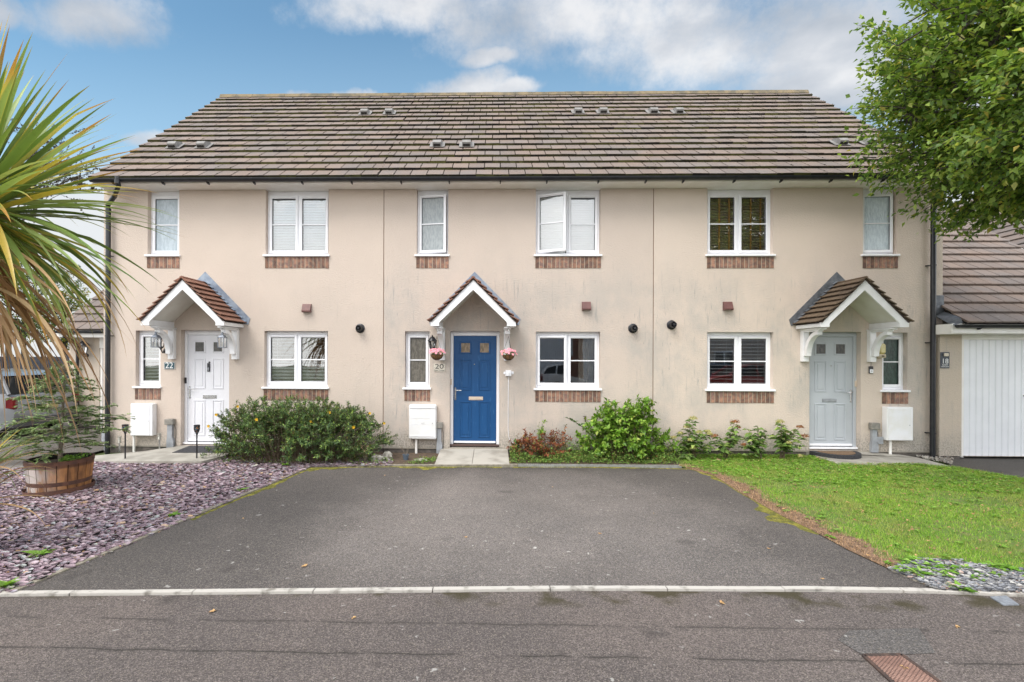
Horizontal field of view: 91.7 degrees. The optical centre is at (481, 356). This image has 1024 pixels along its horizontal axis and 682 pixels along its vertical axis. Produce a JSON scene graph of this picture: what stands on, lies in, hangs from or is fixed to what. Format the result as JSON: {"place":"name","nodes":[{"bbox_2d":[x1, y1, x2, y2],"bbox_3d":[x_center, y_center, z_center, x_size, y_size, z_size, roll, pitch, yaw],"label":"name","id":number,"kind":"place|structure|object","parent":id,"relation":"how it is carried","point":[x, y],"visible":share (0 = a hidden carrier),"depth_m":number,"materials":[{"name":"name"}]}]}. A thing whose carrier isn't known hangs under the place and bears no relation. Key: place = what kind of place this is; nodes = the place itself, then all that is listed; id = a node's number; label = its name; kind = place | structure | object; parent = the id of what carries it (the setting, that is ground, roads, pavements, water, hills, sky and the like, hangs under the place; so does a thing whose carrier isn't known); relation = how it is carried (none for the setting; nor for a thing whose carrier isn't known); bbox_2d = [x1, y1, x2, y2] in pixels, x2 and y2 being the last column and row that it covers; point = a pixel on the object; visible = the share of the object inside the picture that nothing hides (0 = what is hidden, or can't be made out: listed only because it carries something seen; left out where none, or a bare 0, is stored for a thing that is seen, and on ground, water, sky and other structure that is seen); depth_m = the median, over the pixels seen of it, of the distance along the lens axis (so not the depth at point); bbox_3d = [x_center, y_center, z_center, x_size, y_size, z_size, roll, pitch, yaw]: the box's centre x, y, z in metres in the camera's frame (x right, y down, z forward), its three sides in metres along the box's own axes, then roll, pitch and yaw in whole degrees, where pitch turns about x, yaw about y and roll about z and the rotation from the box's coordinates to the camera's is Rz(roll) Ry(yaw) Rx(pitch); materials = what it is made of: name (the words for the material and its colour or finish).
{"place":"outdoors","nodes":[
{"label":"outdoors","id":0,"kind":"place"},
{"bbox_2d":[0,421,103,468],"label":"neighbour drive","id":1,"kind":"structure","parent":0,"point":[66,450],"depth_m":9.86,"materials":[{"name":"concrete"}]},
{"bbox_2d":[0,368,78,430],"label":"parked car","id":2,"kind":"object","parent":1,"relation":"on","point":[12,391],"visible":0.41,"depth_m":10.87,"materials":[{"name":"silver metal"}]},
{"bbox_2d":[94,446,228,464],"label":"path","id":3,"kind":"structure","parent":0,"point":[163,455],"depth_m":8.56,"materials":[{"name":"concrete"}]},
{"bbox_2d":[172,446,245,455],"bbox_3d":[-4.957,1.727,9.114,1.116,0.088,0.528,0,0,1],"label":"doormat","id":4,"kind":"object","parent":3,"relation":"on","point":[192,449],"visible":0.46,"depth_m":9.08,"materials":[{"name":"black rubber"}]},
{"bbox_2d":[435,449,508,463],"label":"path","id":5,"kind":"structure","parent":0,"point":[475,456],"depth_m":8.77,"materials":[{"name":"concrete"}]},
{"bbox_2d":[19,467,929,590],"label":"driveway","id":6,"kind":"structure","parent":0,"point":[360,527],"depth_m":4.91,"materials":[{"name":"grey asphalt"}]},
{"bbox_2d":[190,468,310,519],"bbox_3d":[-2.928,1.798,6.738,0.168,0.017,2.630,0,0,10],"label":"moss","id":7,"kind":"object","parent":6,"relation":"on","point":[270,486],"visible":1,"depth_m":6.56,"materials":[{"name":"green plant"}]},
{"bbox_2d":[308,466,501,471],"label":"moss","id":8,"kind":"object","parent":6,"relation":"on","point":[334,468],"visible":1,"depth_m":8.06,"materials":[{"name":"green plant"}]},
{"bbox_2d":[512,467,686,469],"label":"moss","id":9,"kind":"object","parent":6,"relation":"on","point":[608,467],"visible":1,"depth_m":8.12,"materials":[{"name":"green plant"}]},
{"bbox_2d":[686,468,818,534],"bbox_3d":[3.382,1.822,6.605,0.314,0.009,3.043,0,0,2],"label":"moss","id":10,"kind":"object","parent":6,"relation":"on","point":[775,516],"visible":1,"depth_m":5.65,"materials":[{"name":"green plant"}]},
{"bbox_2d":[0,0,1013,356],"label":"sky","id":11,"kind":"structure","parent":0,"point":[157,63],"materials":[{"name":"blue"}]},
{"bbox_2d":[0,591,1023,681],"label":"road","id":12,"kind":"structure","parent":0,"point":[623,636],"depth_m":3.22,"materials":[{"name":"grey asphalt"}]},
{"bbox_2d":[839,628,935,653],"bbox_3d":[2.625,1.822,3.177,0.657,0.001,0.276,0,0,-4],"label":"road patch","id":13,"kind":"object","parent":12,"relation":"on","point":[907,640],"visible":1,"depth_m":3.17,"materials":[{"name":"grey asphalt"}]},
{"bbox_2d":[862,653,941,681],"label":"manhole cover","id":14,"kind":"object","parent":12,"relation":"on","point":[888,667],"visible":0.99,"depth_m":2.89,"materials":[{"name":"metal"}]},
{"bbox_2d":[990,595,1018,605],"bbox_3d":[3.924,1.839,3.718,0.169,0.032,0.148,0,0,1],"label":"water cover","id":15,"kind":"object","parent":12,"relation":"on","point":[1005,600],"visible":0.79,"depth_m":3.71,"materials":[{"name":"grey metal"}]},
{"bbox_2d":[348,452,678,464],"bbox_3d":[1.811,1.815,8.826,8.647,0.001,1.065,0,0,0],"label":"planting bed","id":16,"kind":"object","parent":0,"point":[397,458],"visible":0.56,"depth_m":8.62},
{"bbox_2d":[359,441,369,462],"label":"dry stalks","id":17,"kind":"object","parent":16,"relation":"on","point":[365,458],"visible":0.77,"depth_m":8.38,"materials":[{"name":"brown plant"}]},
{"bbox_2d":[372,454,384,461],"bbox_3d":[-1.781,1.760,8.572,0.242,0.159,0.161,0,0,1],"label":"stone","id":18,"kind":"object","parent":16,"relation":"on","point":[379,457],"visible":0.59,"depth_m":8.52,"materials":[{"name":"stone"}]},
{"bbox_2d":[382,451,392,459],"bbox_3d":[-1.643,1.749,8.718,0.192,0.204,0.143,0,0,1],"label":"stone","id":19,"kind":"object","parent":16,"relation":"on","point":[387,454],"visible":0.61,"depth_m":8.66,"materials":[{"name":"stone"}]},
{"bbox_2d":[400,443,410,459],"bbox_3d":[-1.325,1.661,8.687,0.191,0.288,0.126,0,0,25],"label":"plant pot","id":20,"kind":"object","parent":16,"relation":"on","point":[405,456],"visible":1,"depth_m":8.66,"materials":[{"name":"grey"}]},
{"bbox_2d":[405,455,436,463],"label":"ground cover","id":21,"kind":"object","parent":16,"relation":"on","point":[423,461],"visible":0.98,"depth_m":8.46,"materials":[{"name":"green plant"}]},
{"bbox_2d":[507,429,555,459],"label":"withered shrub","id":22,"kind":"object","parent":16,"relation":"on","point":[527,442],"visible":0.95,"depth_m":8.73,"materials":[{"name":"orange plant"}]},
{"bbox_2d":[537,420,546,444],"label":"leafy weed","id":23,"kind":"object","parent":16,"relation":"on","point":[541,430],"visible":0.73,"depth_m":8.96,"materials":[{"name":"green plant"}]},
{"bbox_2d":[536,424,572,458],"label":"withered shrub","id":24,"kind":"object","parent":16,"relation":"on","point":[553,440],"visible":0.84,"depth_m":8.81,"materials":[{"name":"orange plant"}]},
{"bbox_2d":[565,417,605,455],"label":"arching stem","id":25,"kind":"object","parent":16,"relation":"on","point":[587,430],"visible":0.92,"depth_m":8.76,"materials":[{"name":"green plant"}]},
{"bbox_2d":[509,440,679,463],"bbox_3d":[2.119,1.673,8.949,3.284,0.345,1.223,0,0,1],"label":"ground cover","id":26,"kind":"object","parent":16,"relation":"on","point":[662,457],"visible":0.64,"depth_m":8.59,"materials":[{"name":"green plant"}]},
{"bbox_2d":[574,394,678,460],"bbox_3d":[2.549,1.248,8.812,1.814,1.179,1.035,0,0,1],"label":"green bush","id":27,"kind":"object","parent":16,"relation":"on","point":[612,424],"visible":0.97,"depth_m":8.67,"materials":[{"name":"green plant"}]},
{"bbox_2d":[93,450,1004,568],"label":"ground","id":28,"kind":"structure","parent":0,"point":[100,453],"depth_m":8.79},
{"bbox_2d":[0,218,61,331],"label":"garden tree","id":29,"kind":"object","parent":28,"relation":"on","point":[27,276],"visible":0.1,"depth_m":20.00,"materials":[{"name":"green plant"}]},
{"bbox_2d":[0,355,68,379],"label":"fence","id":30,"kind":"object","parent":28,"relation":"on","point":[40,365],"visible":0.06,"depth_m":15.20,"materials":[{"name":"wood"}]},
{"bbox_2d":[0,264,90,355],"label":"garden tree","id":31,"kind":"object","parent":28,"relation":"on","point":[24,333],"visible":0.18,"depth_m":20.79,"materials":[{"name":"green plant"}]},
{"bbox_2d":[5,113,109,356],"bbox_3d":[-13.147,-2.808,15.500,3.550,9.236,2.343,0,0,-9],"label":"twiggy tree","id":32,"kind":"object","parent":28,"relation":"on","point":[76,178],"visible":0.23,"depth_m":15.54,"materials":[{"name":"green plant"}]},
{"bbox_2d":[28,287,90,354],"bbox_3d":[-19.199,-0.672,22.668,3.368,5.124,3.508,0,0,1],"label":"garden tree","id":33,"kind":"object","parent":28,"relation":"on","point":[65,342],"visible":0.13,"depth_m":22.42,"materials":[{"name":"green plant"}]},
{"bbox_2d":[10,466,310,591],"bbox_3d":[-3.182,1.812,5.943,0.066,0.053,4.401,0,0,10],"label":"drive edging","id":34,"kind":"object","parent":28,"relation":"on","point":[40,579],"visible":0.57,"depth_m":4.65,"materials":[{"name":"concrete"}]},
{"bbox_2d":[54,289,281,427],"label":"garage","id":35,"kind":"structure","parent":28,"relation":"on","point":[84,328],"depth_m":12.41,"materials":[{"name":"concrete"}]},
{"bbox_2d":[78,341,89,356],"bbox_3d":[-9.805,-0.211,12.266,0.248,0.453,0.293,0,0,1],"label":"wall lantern","id":36,"kind":"object","parent":35,"relation":"attached to","point":[85,348],"depth_m":12.24,"materials":[{"name":"black plastic"}]},
{"bbox_2d":[99,338,102,427],"bbox_3d":[-8.342,0.679,12.414,2.398,2.279,0.117,0,0,1],"label":"garage door","id":37,"kind":"structure","parent":35,"relation":"in","point":[100,339],"depth_m":12.43,"materials":[{"name":"white plastic"}]},
{"bbox_2d":[0,453,393,592],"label":"slate chippings","id":38,"kind":"object","parent":28,"relation":"on","point":[104,468],"visible":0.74,"depth_m":5.96,"materials":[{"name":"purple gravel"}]},
{"bbox_2d":[0,576,21,588],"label":"dandelion","id":39,"kind":"object","parent":38,"relation":"on","point":[5,584],"visible":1,"depth_m":3.85,"materials":[{"name":"green plant"}]},
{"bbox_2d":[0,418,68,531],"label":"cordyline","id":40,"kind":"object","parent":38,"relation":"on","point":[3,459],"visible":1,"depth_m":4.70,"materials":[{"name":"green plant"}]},
{"bbox_2d":[21,548,55,556],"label":"dandelion","id":41,"kind":"object","parent":38,"relation":"on","point":[44,551],"visible":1,"depth_m":4.47,"materials":[{"name":"green plant"}]},
{"bbox_2d":[22,452,94,496],"bbox_3d":[-5.654,1.574,6.663,0.752,0.442,0.753,0,0,1],"label":"barrel planter","id":42,"kind":"object","parent":38,"relation":"on","point":[63,476],"visible":0.9,"depth_m":6.42,"materials":[{"name":"brown wood"}]},
{"bbox_2d":[0,361,135,462],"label":"young fir","id":43,"kind":"object","parent":42,"relation":"on","point":[63,411],"visible":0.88,"depth_m":6.59,"materials":[{"name":"green plant"}]},
{"bbox_2d":[58,453,90,461],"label":"seedling weeds","id":44,"kind":"object","parent":42,"relation":"on","point":[73,457],"visible":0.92,"depth_m":6.66,"materials":[{"name":"green plant"}]},
{"bbox_2d":[0,17,186,452],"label":"cordyline","id":45,"kind":"object","parent":38,"relation":"on","point":[26,244],"visible":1,"depth_m":4.59,"materials":[{"name":"green plant"}]},
{"bbox_2d":[122,424,128,458],"bbox_3d":[-6.085,1.486,8.488,0.102,0.662,0.102,0,0,1],"label":"solar torch","id":46,"kind":"object","parent":38,"relation":"on","point":[125,425],"visible":0.83,"depth_m":8.48,"materials":[{"name":"black plastic"}]},
{"bbox_2d":[194,424,199,457],"bbox_3d":[-4.853,1.492,8.475,0.102,0.660,0.102,0,0,1],"label":"solar torch","id":47,"kind":"object","parent":38,"relation":"on","point":[196,428],"visible":0.99,"depth_m":8.46,"materials":[{"name":"black plastic"}]},
{"bbox_2d":[200,393,397,464],"bbox_3d":[-3.120,1.228,8.624,3.346,1.200,1.570,0,0,1],"label":"hypericum bush","id":48,"kind":"object","parent":38,"relation":"on","point":[280,424],"visible":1,"depth_m":8.39,"materials":[{"name":"green plant"}]},
{"bbox_2d":[220,453,392,463],"bbox_3d":[-2.953,1.738,8.619,2.915,0.156,0.701,0,0,1],"label":"ground cover","id":49,"kind":"object","parent":38,"relation":"on","point":[375,462],"visible":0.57,"depth_m":8.45,"materials":[{"name":"green plant"}]},
{"bbox_2d":[88,93,415,453],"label":"terraced house","id":50,"kind":"structure","parent":28,"relation":"on","point":[275,202],"depth_m":9.42,"materials":[{"name":"paint"}]},
{"bbox_2d":[132,331,161,399],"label":"window","id":51,"kind":"structure","parent":50,"relation":"in","point":[148,389],"depth_m":9.52,"materials":[{"name":"white plastic"}]},
{"bbox_2d":[151,330,160,347],"bbox_3d":[-5.850,-0.340,8.928,0.120,0.347,0.120,0,0,1],"label":"hanging lantern","id":52,"kind":"object","parent":50,"relation":"hanging from","point":[153,342],"visible":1,"depth_m":8.91,"materials":[{"name":"grey metal"}]},
{"bbox_2d":[155,335,164,352],"bbox_3d":[-5.973,-0.254,9.298,0.184,0.390,0.261,0,0,1],"label":"wall lantern","id":53,"kind":"object","parent":50,"relation":"attached to","point":[163,351],"depth_m":9.26,"materials":[{"name":"black metal"}]},
{"bbox_2d":[144,192,180,267],"bbox_3d":[-6.041,-2.421,9.487,0.678,1.484,0.200,0,0,1],"label":"window","id":54,"kind":"structure","parent":50,"relation":"in","point":[164,249],"depth_m":9.53,"materials":[{"name":"white plastic"}]},
{"bbox_2d":[164,362,174,368],"bbox_3d":[-5.912,0.171,9.415,0.219,0.142,0.024,0,0,1],"label":"house number sign","id":55,"kind":"object","parent":50,"relation":"attached to","point":[169,365],"visible":1,"depth_m":9.40,"materials":[{"name":"teal stone"}]},
{"bbox_2d":[183,331,228,443],"bbox_3d":[-5.235,0.586,9.549,0.928,2.174,0.151,0,0,1],"label":"door","id":56,"kind":"structure","parent":50,"relation":"in","point":[206,365],"depth_m":9.54,"materials":[{"name":"white plastic"}]},
{"bbox_2d":[217,328,226,347],"bbox_3d":[-4.640,-0.335,8.902,0.120,0.347,0.120,0,0,1],"label":"hanging lantern","id":57,"kind":"object","parent":50,"relation":"hanging from","point":[220,343],"visible":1,"depth_m":8.86,"materials":[{"name":"grey metal"}]},
{"bbox_2d":[261,331,328,400],"bbox_3d":[-3.500,0.171,9.456,1.281,1.313,0.248,0,0,1],"label":"window","id":58,"kind":"structure","parent":50,"relation":"in","point":[311,389],"depth_m":9.47,"materials":[{"name":"white plastic"}]},
{"bbox_2d":[262,191,329,267],"bbox_3d":[-3.480,-2.412,9.455,1.268,1.484,0.245,0,0,1],"label":"window","id":59,"kind":"structure","parent":50,"relation":"in","point":[301,253],"depth_m":9.49,"materials":[{"name":"white plastic"}]},
{"bbox_2d":[318,464,517,466],"bbox_3d":[-1.088,1.821,8.271,3.408,0.049,0.089,0,0,-2],"label":"drive edging","id":60,"kind":"object","parent":28,"relation":"on","point":[466,465],"visible":0.62,"depth_m":8.27,"materials":[{"name":"concrete"}]},
{"bbox_2d":[0,585,1023,596],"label":"kerb","id":61,"kind":"structure","parent":28,"relation":"on","point":[25,593],"depth_m":3.85,"materials":[{"name":"concrete"}]},
{"bbox_2d":[378,91,662,453],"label":"terraced house","id":62,"kind":"structure","parent":28,"relation":"on","point":[526,219],"depth_m":9.31,"materials":[{"name":"paint"}]},
{"bbox_2d":[402,332,430,400],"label":"window","id":63,"kind":"structure","parent":62,"relation":"in","point":[417,388],"depth_m":9.43,"materials":[{"name":"white plastic"}]},
{"bbox_2d":[414,191,449,267],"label":"window","id":64,"kind":"structure","parent":62,"relation":"in","point":[432,235],"depth_m":9.38,"materials":[{"name":"white plastic"}]},
{"bbox_2d":[428,335,437,349],"bbox_3d":[-0.892,-0.236,9.198,0.173,0.339,0.269,0,0,9],"label":"wall lantern","id":65,"kind":"object","parent":62,"relation":"attached to","point":[431,344],"depth_m":9.13,"materials":[{"name":"black metal"}]},
{"bbox_2d":[429,331,445,359],"bbox_3d":[-0.779,-0.217,8.820,0.319,0.564,0.298,0,0,1],"label":"hanging basket","id":66,"kind":"object","parent":62,"relation":"hanging from","point":[436,354],"visible":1,"depth_m":8.76,"materials":[{"name":"pink plant"}]},
{"bbox_2d":[434,364,444,371],"bbox_3d":[-0.783,0.205,9.309,0.217,0.147,0.012,0,0,1],"label":"house number sign","id":67,"kind":"object","parent":62,"relation":"attached to","point":[439,367],"visible":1,"depth_m":9.31,"materials":[{"name":"beige"}]},
{"bbox_2d":[450,331,499,446],"bbox_3d":[-0.122,0.606,9.439,0.939,2.174,0.151,0,0,1],"label":"door","id":68,"kind":"structure","parent":62,"relation":"in","point":[474,408],"depth_m":9.43,"materials":[{"name":"blue plastic"}]},
{"bbox_2d":[500,329,517,359],"bbox_3d":[0.493,-0.213,8.790,0.319,0.563,0.290,0,0,1],"label":"hanging basket","id":69,"kind":"object","parent":62,"relation":"hanging from","point":[510,355],"visible":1,"depth_m":8.73,"materials":[{"name":"pink plant"}]},
{"bbox_2d":[533,332,601,401],"bbox_3d":[1.618,0.158,9.395,1.269,1.379,0.344,0,0,1],"label":"window","id":70,"kind":"structure","parent":62,"relation":"in","point":[587,386],"depth_m":9.35,"materials":[{"name":"white plastic"}]},
{"bbox_2d":[534,190,601,267],"bbox_3d":[1.620,-2.392,9.305,1.273,1.484,0.326,0,0,1],"label":"window","id":71,"kind":"structure","parent":62,"relation":"in","point":[563,230],"depth_m":9.37,"materials":[{"name":"white plastic"}]},
{"bbox_2d":[518,464,681,467],"bbox_3d":[1.967,1.835,8.283,2.698,0.056,0.110,0,0,1],"label":"edging","id":72,"kind":"object","parent":28,"relation":"on","point":[586,465],"visible":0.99,"depth_m":8.25,"materials":[{"name":"grey concrete"}]},
{"bbox_2d":[606,90,942,460],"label":"terraced house","id":73,"kind":"structure","parent":28,"relation":"on","point":[797,256],"depth_m":9.21,"materials":[{"name":"paint"}]},
{"bbox_2d":[705,190,775,267],"bbox_3d":[4.800,-2.380,9.277,1.279,1.484,0.245,0,0,1],"label":"window","id":74,"kind":"structure","parent":73,"relation":"in","point":[738,248],"depth_m":9.29,"materials":[{"name":"white plastic"}]},
{"bbox_2d":[705,332,775,402],"bbox_3d":[4.797,0.203,9.277,1.283,1.313,0.245,0,0,1],"label":"window","id":75,"kind":"structure","parent":73,"relation":"in","point":[736,391],"depth_m":9.28,"materials":[{"name":"white plastic"}]},
{"bbox_2d":[809,332,857,448],"bbox_3d":[6.538,0.631,9.296,0.934,2.174,0.151,0,0,1],"label":"door","id":76,"kind":"structure","parent":73,"relation":"in","point":[833,383],"depth_m":9.29,"materials":[{"name":"grey paint"}]},
{"bbox_2d":[861,189,899,267],"bbox_3d":[7.347,-2.371,9.199,0.689,1.484,0.200,0,0,1],"label":"window","id":77,"kind":"structure","parent":73,"relation":"in","point":[877,227],"depth_m":9.23,"materials":[{"name":"white plastic"}]},
{"bbox_2d":[876,344,885,357],"bbox_3d":[7.330,-0.108,9.087,0.146,0.264,0.114,0,0,1],"label":"security light","id":78,"kind":"object","parent":73,"relation":"attached to","point":[882,352],"visible":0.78,"depth_m":9.05,"materials":[{"name":"beige plastic"}]},
{"bbox_2d":[880,333,910,403],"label":"window","id":79,"kind":"structure","parent":73,"relation":"in","point":[892,390],"depth_m":9.23,"materials":[{"name":"white plastic"}]},
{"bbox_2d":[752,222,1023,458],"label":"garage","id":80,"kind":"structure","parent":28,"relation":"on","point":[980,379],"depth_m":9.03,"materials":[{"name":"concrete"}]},
{"bbox_2d":[940,352,949,367],"bbox_3d":[8.402,0.064,8.977,0.162,0.292,0.041,0,0,1],"label":"house number sign","id":81,"kind":"object","parent":80,"relation":"attached to","point":[944,359],"visible":1,"depth_m":8.99,"materials":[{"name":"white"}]},
{"bbox_2d":[959,335,1023,456],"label":"garage door","id":82,"kind":"structure","parent":80,"relation":"in","point":[992,365],"depth_m":9.03,"materials":[{"name":"white plastic"}]},
{"bbox_2d":[888,569,932,587],"bbox_3d":[3.543,1.839,4.083,0.069,0.050,0.361,0,0,-12],"label":"drive edging","id":83,"kind":"object","parent":28,"relation":"on","point":[907,577],"visible":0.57,"depth_m":4.10,"materials":[{"name":"concrete"}]},
{"bbox_2d":[679,453,1023,567],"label":"lawn","id":84,"kind":"structure","parent":0,"point":[946,531],"depth_m":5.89,"materials":[{"name":"plant"}]},
{"bbox_2d":[670,416,714,460],"bbox_3d":[3.762,1.438,8.802,0.870,0.780,0.466,0,0,1],"label":"hydrangea","id":85,"kind":"object","parent":84,"relation":"on","point":[693,443],"visible":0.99,"depth_m":8.81,"materials":[{"name":"green plant"}]},
{"bbox_2d":[707,420,743,460],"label":"hydrangea","id":86,"kind":"object","parent":84,"relation":"on","point":[730,443],"visible":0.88,"depth_m":8.80,"materials":[{"name":"green plant"}]},
{"bbox_2d":[738,425,771,458],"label":"hydrangea","id":87,"kind":"object","parent":84,"relation":"on","point":[754,438],"visible":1,"depth_m":8.77,"materials":[{"name":"green plant"}]},
{"bbox_2d":[768,419,809,459],"bbox_3d":[5.462,1.471,8.768,0.680,0.725,0.494,0,0,1],"label":"hydrangea","id":88,"kind":"object","parent":84,"relation":"on","point":[784,443],"visible":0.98,"depth_m":8.79,"materials":[{"name":"green plant"}]},
{"bbox_2d":[678,463,902,566],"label":"dead grass","id":89,"kind":"structure","parent":84,"relation":"on","point":[768,505],"depth_m":5.59,"materials":[{"name":"plant"}]},
{"bbox_2d":[688,467,923,583],"bbox_3d":[3.621,1.815,6.053,0.421,0.006,4.195,0,0,-2],"label":"worn strip","id":90,"kind":"object","parent":84,"relation":"on","point":[854,545],"visible":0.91,"depth_m":5.33,"materials":[{"name":"soil"}]},
{"bbox_2d":[837,0,1023,243],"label":"street tree","id":91,"kind":"object","parent":84,"relation":"on","point":[978,150],"visible":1,"depth_m":6.08,"materials":[{"name":"green plant"}]},
{"bbox_2d":[806,452,951,466],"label":"path","id":92,"kind":"structure","parent":0,"point":[874,457],"depth_m":8.71,"materials":[{"name":"concrete"}]},
{"bbox_2d":[809,451,861,458],"bbox_3d":[6.465,1.771,8.923,0.846,0.087,0.420,0,0,1],"label":"doormat","id":93,"kind":"object","parent":92,"relation":"on","point":[843,454],"visible":1,"depth_m":8.88,"materials":[{"name":"black rubber"}]},
{"bbox_2d":[887,557,1023,592],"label":"grey gravel","id":94,"kind":"structure","parent":0,"point":[1010,580],"depth_m":4.06,"materials":[{"name":"grey gravel"}]},
{"bbox_2d":[901,564,938,577],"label":"dandelion","id":95,"kind":"object","parent":94,"relation":"on","point":[921,573],"visible":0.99,"depth_m":4.12,"materials":[{"name":"green plant"}]},
{"bbox_2d":[884,555,1023,576],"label":"edge weeds","id":96,"kind":"object","parent":94,"relation":"on","point":[941,565],"visible":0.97,"depth_m":4.25,"materials":[{"name":"green plant"}]},
{"bbox_2d":[942,580,979,592],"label":"dandelion","id":97,"kind":"object","parent":94,"relation":"on","point":[969,589],"visible":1,"depth_m":3.86,"materials":[{"name":"green plant"}]},
{"bbox_2d":[905,556,1023,582],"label":"gravel weeds","id":98,"kind":"object","parent":94,"relation":"on","point":[995,564],"visible":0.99,"depth_m":4.22,"materials":[{"name":"green plant"}]},
{"bbox_2d":[940,456,1023,477],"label":"garage drive","id":99,"kind":"structure","parent":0,"point":[1013,466],"depth_m":8.51,"materials":[{"name":"grey asphalt"}]},
{"bbox_2d":[916,455,953,463],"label":"wall pebbles","id":100,"kind":"object","parent":99,"relation":"on","point":[949,461],"depth_m":8.83,"materials":[{"name":"grey gravel"}]},
{"bbox_2d":[943,200,1023,248],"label":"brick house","id":101,"kind":"structure","parent":0,"point":[1007,232],"depth_m":16.19,"materials":[{"name":"brick"}]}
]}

